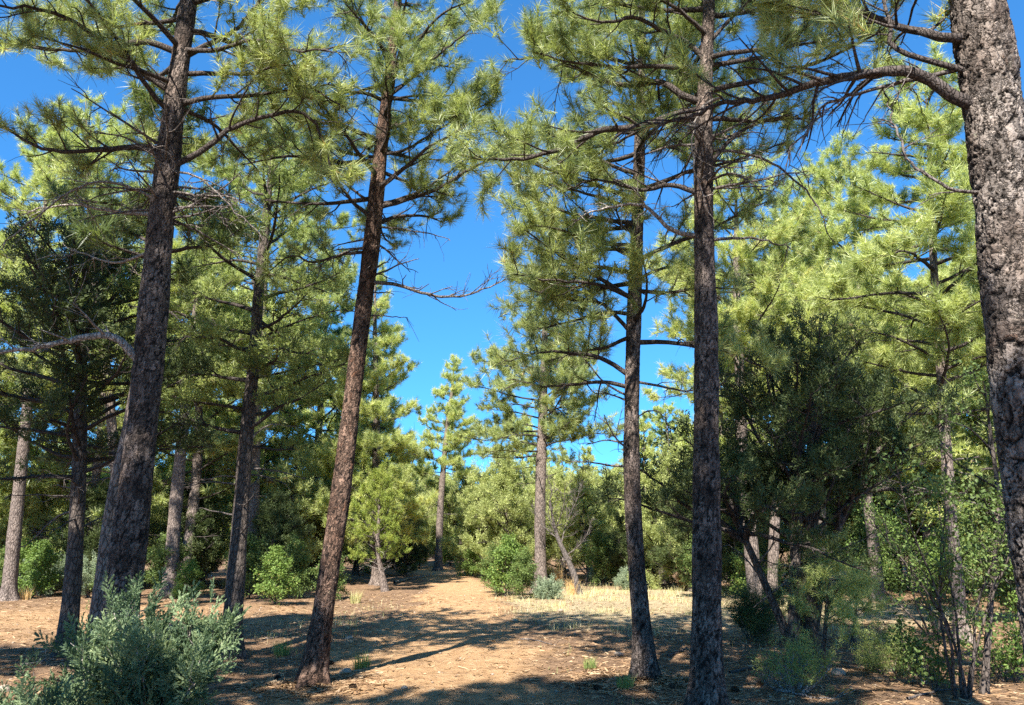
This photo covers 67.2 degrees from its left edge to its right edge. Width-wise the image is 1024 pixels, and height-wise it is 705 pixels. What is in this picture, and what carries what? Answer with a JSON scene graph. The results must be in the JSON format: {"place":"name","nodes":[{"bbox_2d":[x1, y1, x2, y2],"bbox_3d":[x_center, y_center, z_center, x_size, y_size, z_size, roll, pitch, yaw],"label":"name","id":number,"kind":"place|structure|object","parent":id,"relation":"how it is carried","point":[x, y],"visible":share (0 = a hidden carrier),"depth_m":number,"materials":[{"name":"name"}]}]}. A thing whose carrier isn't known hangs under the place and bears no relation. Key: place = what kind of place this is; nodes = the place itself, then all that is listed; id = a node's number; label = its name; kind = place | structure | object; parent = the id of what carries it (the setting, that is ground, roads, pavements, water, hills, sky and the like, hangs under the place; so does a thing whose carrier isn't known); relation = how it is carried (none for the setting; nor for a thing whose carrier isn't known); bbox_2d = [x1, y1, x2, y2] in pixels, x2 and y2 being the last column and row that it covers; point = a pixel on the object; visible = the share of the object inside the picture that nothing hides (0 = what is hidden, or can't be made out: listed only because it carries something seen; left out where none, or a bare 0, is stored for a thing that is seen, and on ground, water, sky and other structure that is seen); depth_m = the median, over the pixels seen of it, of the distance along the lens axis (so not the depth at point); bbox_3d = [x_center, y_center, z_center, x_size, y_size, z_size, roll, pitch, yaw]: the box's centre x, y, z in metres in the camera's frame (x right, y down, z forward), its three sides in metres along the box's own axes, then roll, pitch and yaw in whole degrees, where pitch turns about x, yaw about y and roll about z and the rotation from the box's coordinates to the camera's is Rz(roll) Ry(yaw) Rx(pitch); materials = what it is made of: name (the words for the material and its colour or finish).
{"place":"outdoors","nodes":[
{"label":"outdoors","id":0,"kind":"place"},
{"bbox_2d":[264,562,551,704],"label":"path","id":1,"kind":"structure","parent":0,"point":[450,585],"depth_m":10.90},
{"bbox_2d":[0,546,1023,704],"bbox_3d":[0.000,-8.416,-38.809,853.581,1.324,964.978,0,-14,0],"label":"ground","id":2,"kind":"structure","parent":0,"point":[360,583],"depth_m":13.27,"materials":[{"name":"brown soil"}]},
{"bbox_2d":[0,243,64,513],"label":"pine tree","id":3,"kind":"object","parent":2,"relation":"on","point":[12,445],"visible":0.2,"depth_m":24.48,"materials":[{"name":"green plant"}]},
{"bbox_2d":[1,552,65,595],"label":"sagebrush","id":4,"kind":"object","parent":2,"relation":"on","point":[61,567],"visible":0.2,"depth_m":23.07,"materials":[{"name":"green plant"}]},
{"bbox_2d":[0,458,71,559],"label":"juniper tree","id":5,"kind":"object","parent":2,"relation":"on","point":[33,514],"visible":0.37,"depth_m":25.73,"materials":[{"name":"green plant"}]},
{"bbox_2d":[18,538,64,597],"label":"oak shrub","id":6,"kind":"object","parent":2,"relation":"on","point":[43,558],"visible":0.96,"depth_m":22.13,"materials":[{"name":"green plant"}]},
{"bbox_2d":[0,329,91,571],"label":"pine tree","id":7,"kind":"object","parent":2,"relation":"on","point":[7,510],"visible":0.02,"depth_m":29.36,"materials":[{"name":"green plant"}]},
{"bbox_2d":[0,645,113,704],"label":"juniper bush","id":8,"kind":"object","parent":2,"relation":"on","point":[33,681],"visible":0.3,"depth_m":5.74,"materials":[{"name":"green plant"}]},
{"bbox_2d":[0,119,140,600],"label":"pine tree","id":9,"kind":"object","parent":2,"relation":"on","point":[9,589],"visible":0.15,"depth_m":21.56,"materials":[{"name":"green plant"}]},
{"bbox_2d":[49,476,109,566],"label":"juniper tree","id":10,"kind":"object","parent":2,"relation":"on","point":[94,500],"visible":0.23,"depth_m":25.15,"materials":[{"name":"green plant"}]},
{"bbox_2d":[63,550,96,597],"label":"sagebrush","id":11,"kind":"object","parent":2,"relation":"on","point":[88,575],"visible":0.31,"depth_m":22.18,"materials":[{"name":"green plant"}]},
{"bbox_2d":[0,256,180,550],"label":"pine tree","id":12,"kind":"object","parent":2,"relation":"on","point":[53,468],"visible":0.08,"depth_m":25.69,"materials":[{"name":"green plant"}]},
{"bbox_2d":[0,87,226,499],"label":"pine tree","id":13,"kind":"object","parent":2,"relation":"on","point":[44,171],"visible":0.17,"depth_m":18.48,"materials":[{"name":"green plant"}]},
{"bbox_2d":[0,197,230,658],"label":"pine tree","id":14,"kind":"object","parent":2,"relation":"on","point":[80,447],"visible":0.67,"depth_m":11.23,"materials":[{"name":"green plant"}]},
{"bbox_2d":[3,566,251,704],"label":"juniper bush","id":15,"kind":"object","parent":2,"relation":"on","point":[158,668],"visible":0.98,"depth_m":5.72,"materials":[{"name":"green plant"}]},
{"bbox_2d":[57,333,208,566],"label":"pine tree","id":16,"kind":"object","parent":2,"relation":"on","point":[107,469],"visible":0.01,"depth_m":33.55,"materials":[{"name":"green plant"}]},
{"bbox_2d":[42,60,271,682],"bbox_3d":[-4.684,0.074,10.101,2.997,8.139,2.786,11,-18,-38],"label":"pine tree","id":17,"kind":"object","parent":2,"relation":"on","point":[182,272],"visible":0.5,"depth_m":10.21,"materials":[{"name":"green plant"}]},
{"bbox_2d":[144,530,191,587],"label":"oak shrub","id":18,"kind":"object","parent":2,"relation":"on","point":[158,558],"visible":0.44,"depth_m":22.81,"materials":[{"name":"green plant"}]},
{"bbox_2d":[145,452,210,575],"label":"juniper tree","id":19,"kind":"object","parent":2,"relation":"on","point":[165,467],"visible":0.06,"depth_m":33.60,"materials":[{"name":"green plant"}]},
{"bbox_2d":[166,557,207,602],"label":"oak shrub","id":20,"kind":"object","parent":2,"relation":"on","point":[191,571],"visible":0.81,"depth_m":20.09,"materials":[{"name":"green plant"}]},
{"bbox_2d":[143,476,231,585],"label":"juniper tree","id":21,"kind":"object","parent":2,"relation":"on","point":[206,525],"visible":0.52,"depth_m":25.87,"materials":[{"name":"green plant"}]},
{"bbox_2d":[88,213,292,586],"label":"pine tree","id":22,"kind":"object","parent":2,"relation":"on","point":[229,444],"visible":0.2,"depth_m":25.71,"materials":[{"name":"green plant"}]},
{"bbox_2d":[0,0,383,671],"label":"pine tree","id":23,"kind":"object","parent":2,"relation":"on","point":[102,44],"visible":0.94,"depth_m":8.18,"materials":[{"name":"green plant"}]},
{"bbox_2d":[150,454,234,583],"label":"juniper tree","id":24,"kind":"object","parent":2,"relation":"on","point":[209,474],"visible":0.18,"depth_m":29.01,"materials":[{"name":"green plant"}]},
{"bbox_2d":[119,228,269,595],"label":"pine tree","id":25,"kind":"object","parent":2,"relation":"on","point":[175,512],"visible":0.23,"depth_m":23.39,"materials":[{"name":"green plant"}]},
{"bbox_2d":[110,99,357,660],"bbox_3d":[-4.252,0.160,11.875,3.956,8.819,4.076,0,-14,0],"label":"pine tree","id":26,"kind":"object","parent":2,"relation":"on","point":[255,366],"visible":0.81,"depth_m":11.77,"materials":[{"name":"green plant"}]},
{"bbox_2d":[221,528,270,598],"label":"oak shrub","id":27,"kind":"object","parent":2,"relation":"on","point":[252,560],"visible":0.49,"depth_m":21.13,"materials":[{"name":"green plant"}]},
{"bbox_2d":[174,283,329,559],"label":"pine tree","id":28,"kind":"object","parent":2,"relation":"on","point":[296,422],"visible":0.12,"depth_m":31.01,"materials":[{"name":"green plant"}]},
{"bbox_2d":[219,488,315,593],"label":"juniper tree","id":29,"kind":"object","parent":2,"relation":"on","point":[277,510],"visible":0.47,"depth_m":24.04,"materials":[{"name":"green plant"}]},
{"bbox_2d":[250,543,302,604],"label":"oak shrub","id":30,"kind":"object","parent":2,"relation":"on","point":[277,566],"visible":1,"depth_m":19.19,"materials":[{"name":"green plant"}]},
{"bbox_2d":[171,67,382,591],"bbox_3d":[-8.739,-1.557,27.223,8.337,19.617,8.060,0,-14,0],"label":"pine tree","id":31,"kind":"object","parent":2,"relation":"on","point":[301,232],"visible":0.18,"depth_m":26.83,"materials":[{"name":"green plant"}]},
{"bbox_2d":[271,530,314,598],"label":"oak shrub","id":32,"kind":"object","parent":2,"relation":"on","point":[295,548],"visible":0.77,"depth_m":22.07,"materials":[{"name":"green plant"}]},
{"bbox_2d":[259,438,329,586],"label":"juniper tree","id":33,"kind":"object","parent":2,"relation":"on","point":[307,469],"visible":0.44,"depth_m":27.26,"materials":[{"name":"green plant"}]},
{"bbox_2d":[240,247,399,578],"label":"pine tree","id":34,"kind":"object","parent":2,"relation":"on","point":[319,416],"visible":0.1,"depth_m":32.75,"materials":[{"name":"green plant"}]},
{"bbox_2d":[296,489,346,582],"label":"juniper tree","id":35,"kind":"object","parent":2,"relation":"on","point":[317,561],"visible":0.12,"depth_m":28.55,"materials":[{"name":"green plant"}]},
{"bbox_2d":[308,551,349,599],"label":"oak shrub","id":36,"kind":"object","parent":2,"relation":"on","point":[340,581],"visible":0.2,"depth_m":21.03,"materials":[{"name":"green plant"}]},
{"bbox_2d":[301,349,399,496],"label":"pine tree","id":37,"kind":"object","parent":2,"relation":"on","point":[330,405],"visible":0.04,"depth_m":42.33,"materials":[{"name":"green plant"}]},
{"bbox_2d":[315,440,388,566],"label":"juniper tree","id":38,"kind":"object","parent":2,"relation":"on","point":[354,544],"visible":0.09,"depth_m":32.09,"materials":[{"name":"green plant"}]},
{"bbox_2d":[294,257,440,585],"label":"pine tree","id":39,"kind":"object","parent":2,"relation":"on","point":[369,443],"visible":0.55,"depth_m":28.66,"materials":[{"name":"green plant"}]},
{"bbox_2d":[347,457,412,591],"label":"juniper tree","id":40,"kind":"object","parent":2,"relation":"on","point":[383,499],"visible":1,"depth_m":24.79,"materials":[{"name":"green plant"}]},
{"bbox_2d":[225,0,548,689],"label":"pine tree","id":41,"kind":"object","parent":2,"relation":"on","point":[313,669],"visible":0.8,"depth_m":10.01,"materials":[{"name":"green plant"}]},
{"bbox_2d":[380,505,433,575],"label":"juniper tree","id":42,"kind":"object","parent":2,"relation":"on","point":[417,553],"visible":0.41,"depth_m":34.64,"materials":[{"name":"green plant"}]},
{"bbox_2d":[420,471,456,565],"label":"juniper tree","id":43,"kind":"object","parent":2,"relation":"on","point":[433,533],"visible":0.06,"depth_m":45.56,"materials":[{"name":"green plant"}]},
{"bbox_2d":[403,353,482,570],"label":"pine tree","id":44,"kind":"object","parent":2,"relation":"on","point":[452,408],"visible":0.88,"depth_m":40.80,"materials":[{"name":"green plant"}]},
{"bbox_2d":[426,460,480,568],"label":"juniper tree","id":45,"kind":"object","parent":2,"relation":"on","point":[451,503],"visible":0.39,"depth_m":41.20,"materials":[{"name":"green plant"}]},
{"bbox_2d":[461,544,485,577],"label":"oak shrub","id":46,"kind":"object","parent":2,"relation":"on","point":[470,556],"visible":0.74,"depth_m":32.78,"materials":[{"name":"green plant"}]},
{"bbox_2d":[439,456,517,577],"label":"juniper tree","id":47,"kind":"object","parent":2,"relation":"on","point":[471,520],"visible":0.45,"depth_m":33.97,"materials":[{"name":"green plant"}]},
{"bbox_2d":[476,542,508,593],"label":"oak shrub","id":48,"kind":"object","parent":2,"relation":"on","point":[486,561],"visible":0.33,"depth_m":24.01,"materials":[{"name":"green plant"}]},
{"bbox_2d":[481,532,527,596],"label":"oak shrub","id":49,"kind":"object","parent":2,"relation":"on","point":[506,553],"visible":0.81,"depth_m":22.91,"materials":[{"name":"green plant"}]},
{"bbox_2d":[458,453,551,572],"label":"juniper tree","id":50,"kind":"object","parent":2,"relation":"on","point":[507,480],"visible":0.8,"depth_m":32.05,"materials":[{"name":"green plant"}]},
{"bbox_2d":[3,591,1014,704],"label":"pebbles","id":51,"kind":"object","parent":2,"relation":"on","point":[460,658],"visible":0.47,"depth_m":12.01,"materials":[{"name":"stone"}]},
{"bbox_2d":[495,417,536,503],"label":"pine tree","id":52,"kind":"object","parent":2,"relation":"on","point":[533,462],"visible":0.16,"depth_m":61.04,"materials":[{"name":"green plant"}]},
{"bbox_2d":[506,545,543,598],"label":"oak shrub","id":53,"kind":"object","parent":2,"relation":"on","point":[523,569],"visible":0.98,"depth_m":21.50,"materials":[{"name":"green plant"}]},
{"bbox_2d":[450,293,623,592],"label":"pine tree","id":54,"kind":"object","parent":2,"relation":"on","point":[565,425],"visible":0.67,"depth_m":25.66,"materials":[{"name":"green plant"}]},
{"bbox_2d":[505,454,572,571],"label":"juniper tree","id":55,"kind":"object","parent":2,"relation":"on","point":[530,489],"visible":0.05,"depth_m":36.93,"materials":[{"name":"green plant"}]},
{"bbox_2d":[530,573,563,599],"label":"sagebrush","id":56,"kind":"object","parent":2,"relation":"on","point":[547,589],"visible":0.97,"depth_m":20.97,"materials":[{"name":"green plant"}]},
{"bbox_2d":[522,459,593,578],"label":"juniper tree","id":57,"kind":"object","parent":2,"relation":"on","point":[561,478],"visible":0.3,"depth_m":32.99,"materials":[{"name":"green plant"}]},
{"bbox_2d":[527,466,595,594],"bbox_3d":[1.571,5.536,23.898,2.198,4.046,1.637,0,-14,0],"label":"dead snag","id":58,"kind":"object","parent":2,"relation":"on","point":[569,563],"visible":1,"depth_m":23.85,"materials":[{"name":"grey wood"}]},
{"bbox_2d":[548,456,619,580],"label":"juniper tree","id":59,"kind":"object","parent":2,"relation":"on","point":[582,521],"visible":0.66,"depth_m":31.28,"materials":[{"name":"green plant"}]},
{"bbox_2d":[581,525,619,585],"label":"oak shrub","id":60,"kind":"object","parent":2,"relation":"on","point":[599,541],"visible":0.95,"depth_m":27.92,"materials":[{"name":"green plant"}]},
{"bbox_2d":[578,455,623,572],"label":"juniper tree","id":61,"kind":"object","parent":2,"relation":"on","point":[617,471],"visible":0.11,"depth_m":35.68,"materials":[{"name":"green plant"}]},
{"bbox_2d":[245,578,1018,653],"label":"grass","id":62,"kind":"structure","parent":2,"relation":"on","point":[620,588],"depth_m":17.77,"materials":[{"name":"beige plant"}]},
{"bbox_2d":[601,494,666,578],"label":"juniper tree","id":63,"kind":"object","parent":2,"relation":"on","point":[619,553],"visible":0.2,"depth_m":27.71,"materials":[{"name":"green plant"}]},
{"bbox_2d":[472,0,805,683],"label":"pine tree","id":64,"kind":"object","parent":2,"relation":"on","point":[550,281],"visible":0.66,"depth_m":9.65,"materials":[{"name":"green plant"}]},
{"bbox_2d":[621,410,660,522],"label":"pine tree","id":65,"kind":"object","parent":2,"relation":"on","point":[644,427],"visible":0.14,"depth_m":43.95,"materials":[{"name":"green plant"}]},
{"bbox_2d":[617,436,691,589],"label":"juniper tree","id":66,"kind":"object","parent":2,"relation":"on","point":[649,533],"visible":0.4,"depth_m":25.86,"materials":[{"name":"green plant"}]},
{"bbox_2d":[640,400,691,519],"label":"pine tree","id":67,"kind":"object","parent":2,"relation":"on","point":[658,423],"visible":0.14,"depth_m":50.24,"materials":[{"name":"green plant"}]},
{"bbox_2d":[426,0,912,704],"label":"pine tree","id":68,"kind":"object","parent":2,"relation":"on","point":[706,684],"visible":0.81,"depth_m":8.28,"materials":[{"name":"green plant"}]},
{"bbox_2d":[646,483,724,591],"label":"juniper tree","id":69,"kind":"object","parent":2,"relation":"on","point":[663,554],"visible":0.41,"depth_m":24.71,"materials":[{"name":"green plant"}]},
{"bbox_2d":[673,532,725,592],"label":"oak shrub","id":70,"kind":"object","parent":2,"relation":"on","point":[688,559],"visible":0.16,"depth_m":22.17,"materials":[{"name":"green plant"}]},
{"bbox_2d":[644,363,759,582],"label":"pine tree","id":71,"kind":"object","parent":2,"relation":"on","point":[681,443],"visible":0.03,"depth_m":30.00,"materials":[{"name":"green plant"}]},
{"bbox_2d":[691,475,779,592],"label":"juniper tree","id":72,"kind":"object","parent":2,"relation":"on","point":[737,543],"visible":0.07,"depth_m":23.77,"materials":[{"name":"green plant"}]},
{"bbox_2d":[641,139,853,601],"bbox_3d":[5.778,0.212,18.860,5.300,11.951,5.616,0,-14,0],"label":"pine tree","id":73,"kind":"object","parent":2,"relation":"on","point":[778,233],"visible":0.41,"depth_m":18.88,"materials":[{"name":"green plant"}]},
{"bbox_2d":[728,544,767,594],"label":"oak shrub","id":74,"kind":"object","parent":2,"relation":"on","point":[737,578],"visible":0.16,"depth_m":21.15,"materials":[{"name":"green plant"}]},
{"bbox_2d":[721,575,788,646],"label":"juniper bush","id":75,"kind":"object","parent":2,"relation":"on","point":[760,620],"visible":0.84,"depth_m":12.73,"materials":[{"name":"green plant"}]},
{"bbox_2d":[682,202,872,606],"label":"pine tree","id":76,"kind":"object","parent":2,"relation":"on","point":[773,552],"visible":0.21,"depth_m":19.23,"materials":[{"name":"green plant"}]},
{"bbox_2d":[590,298,1003,666],"bbox_3d":[3.668,1.770,10.675,5.438,5.088,4.141,0,-14,0],"label":"juniper tree","id":77,"kind":"object","parent":2,"relation":"on","point":[795,464],"visible":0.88,"depth_m":10.45,"materials":[{"name":"green plant"}]},
{"bbox_2d":[744,618,852,694],"bbox_3d":[3.120,3.391,8.526,1.178,0.877,0.987,9,-16,-33],"label":"twiggy shrub","id":78,"kind":"object","parent":2,"relation":"on","point":[789,675],"visible":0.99,"depth_m":8.35,"materials":[{"name":"green plant"}]},
{"bbox_2d":[600,0,1023,657],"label":"pine tree","id":79,"kind":"object","parent":2,"relation":"on","point":[986,66],"visible":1,"depth_m":5.19,"materials":[{"name":"green plant"}]},
{"bbox_2d":[768,485,861,588],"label":"juniper tree","id":80,"kind":"object","parent":2,"relation":"on","point":[830,510],"visible":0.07,"depth_m":24.12,"materials":[{"name":"green plant"}]},
{"bbox_2d":[762,521,882,669],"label":"pine sapling","id":81,"kind":"object","parent":2,"relation":"on","point":[828,599],"visible":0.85,"depth_m":10.02,"materials":[{"name":"green plant"}]},
{"bbox_2d":[718,151,928,592],"bbox_3d":[8.956,0.467,22.739,6.105,13.428,5.640,-10,-17,37],"label":"pine tree","id":82,"kind":"object","parent":2,"relation":"on","point":[833,232],"visible":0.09,"depth_m":22.53,"materials":[{"name":"green plant"}]},
{"bbox_2d":[820,548,905,647],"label":"pine sapling","id":83,"kind":"object","parent":2,"relation":"on","point":[868,607],"visible":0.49,"depth_m":11.79,"materials":[{"name":"green plant"}]},
{"bbox_2d":[838,511,903,596],"bbox_3d":[10.286,5.887,22.272,1.568,2.588,1.793,5,-15,-21],"label":"oak shrub","id":84,"kind":"object","parent":2,"relation":"on","point":[860,527],"visible":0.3,"depth_m":22.14,"materials":[{"name":"green plant"}]},
{"bbox_2d":[770,127,976,601],"bbox_3d":[10.160,0.002,21.744,5.604,13.737,6.346,-8,-16,30],"label":"pine tree","id":85,"kind":"object","parent":2,"relation":"on","point":[825,174],"visible":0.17,"depth_m":22.08,"materials":[{"name":"green plant"}]},
{"bbox_2d":[840,482,923,590],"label":"juniper tree","id":86,"kind":"object","parent":2,"relation":"on","point":[856,513],"visible":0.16,"depth_m":25.01,"materials":[{"name":"green plant"}]},
{"bbox_2d":[848,614,933,676],"bbox_3d":[4.774,3.772,9.745,1.110,0.901,0.860,0,-14,0],"label":"twiggy shrub","id":87,"kind":"object","parent":2,"relation":"on","point":[872,663],"visible":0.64,"depth_m":9.60,"materials":[{"name":"green plant"}]},
{"bbox_2d":[797,30,1004,643],"bbox_3d":[7.727,-0.568,13.674,5.314,11.064,4.872,0,-14,0],"label":"pine tree","id":88,"kind":"object","parent":2,"relation":"on","point":[933,312],"visible":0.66,"depth_m":13.66,"materials":[{"name":"green plant"}]},
{"bbox_2d":[838,496,975,635],"bbox_3d":[7.006,3.623,13.730,2.261,2.745,1.818,0,-14,0],"label":"oak shrub","id":89,"kind":"object","parent":2,"relation":"on","point":[887,525],"visible":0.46,"depth_m":13.51,"materials":[{"name":"green plant"}]},
{"bbox_2d":[878,602,971,688],"bbox_3d":[4.574,3.292,8.524,0.934,0.952,0.818,-8,-16,29],"label":"oak shrub","id":90,"kind":"object","parent":2,"relation":"on","point":[908,651],"visible":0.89,"depth_m":8.54,"materials":[{"name":"green plant"}]},
{"bbox_2d":[857,305,996,595],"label":"pine tree","id":91,"kind":"object","parent":2,"relation":"on","point":[935,467],"visible":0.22,"depth_m":23.17,"materials":[{"name":"green plant"}]},
{"bbox_2d":[846,437,1013,699],"bbox_3d":[4.616,2.297,8.164,2.205,2.642,1.463,3,-14,-12],"label":"oak shrub","id":92,"kind":"object","parent":2,"relation":"on","point":[966,691],"visible":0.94,"depth_m":8.04,"materials":[{"name":"green plant"}]},
{"bbox_2d":[912,536,948,597],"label":"oak shrub","id":93,"kind":"object","parent":2,"relation":"on","point":[930,554],"visible":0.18,"depth_m":22.14,"materials":[{"name":"green plant"}]},
{"bbox_2d":[912,195,1000,531],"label":"pine tree","id":94,"kind":"object","parent":2,"relation":"on","point":[986,462],"visible":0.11,"depth_m":22.68,"materials":[{"name":"green plant"}]},
{"bbox_2d":[927,507,990,602],"bbox_3d":[11.846,5.376,20.272,1.672,2.676,1.913,6,-15,-22],"label":"oak shrub","id":95,"kind":"object","parent":2,"relation":"on","point":[963,559],"visible":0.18,"depth_m":20.09,"materials":[{"name":"green plant"}]},
{"bbox_2d":[924,260,1013,580],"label":"pine tree","id":96,"kind":"object","parent":2,"relation":"on","point":[974,420],"visible":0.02,"depth_m":26.43,"materials":[{"name":"green plant"}]},
{"bbox_2d":[928,357,1013,693],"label":"oak tree","id":97,"kind":"object","parent":2,"relation":"on","point":[984,685],"visible":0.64,"depth_m":8.77,"materials":[{"name":"green plant"}]},
{"bbox_2d":[948,604,1023,682],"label":"oak shrub","id":98,"kind":"object","parent":2,"relation":"on","point":[1013,661],"visible":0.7,"depth_m":9.11,"materials":[{"name":"green plant"}]},
{"bbox_2d":[966,493,1017,611],"bbox_3d":[10.085,4.097,15.354,1.913,2.732,1.672,6,-15,-22],"label":"oak shrub","id":99,"kind":"object","parent":2,"relation":"on","point":[1002,598],"visible":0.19,"depth_m":15.35,"materials":[{"name":"green plant"}]},
{"bbox_2d":[0,0,1023,497],"label":"sky","id":100,"kind":"structure","parent":0,"point":[441,330],"materials":[{"name":"blue"}]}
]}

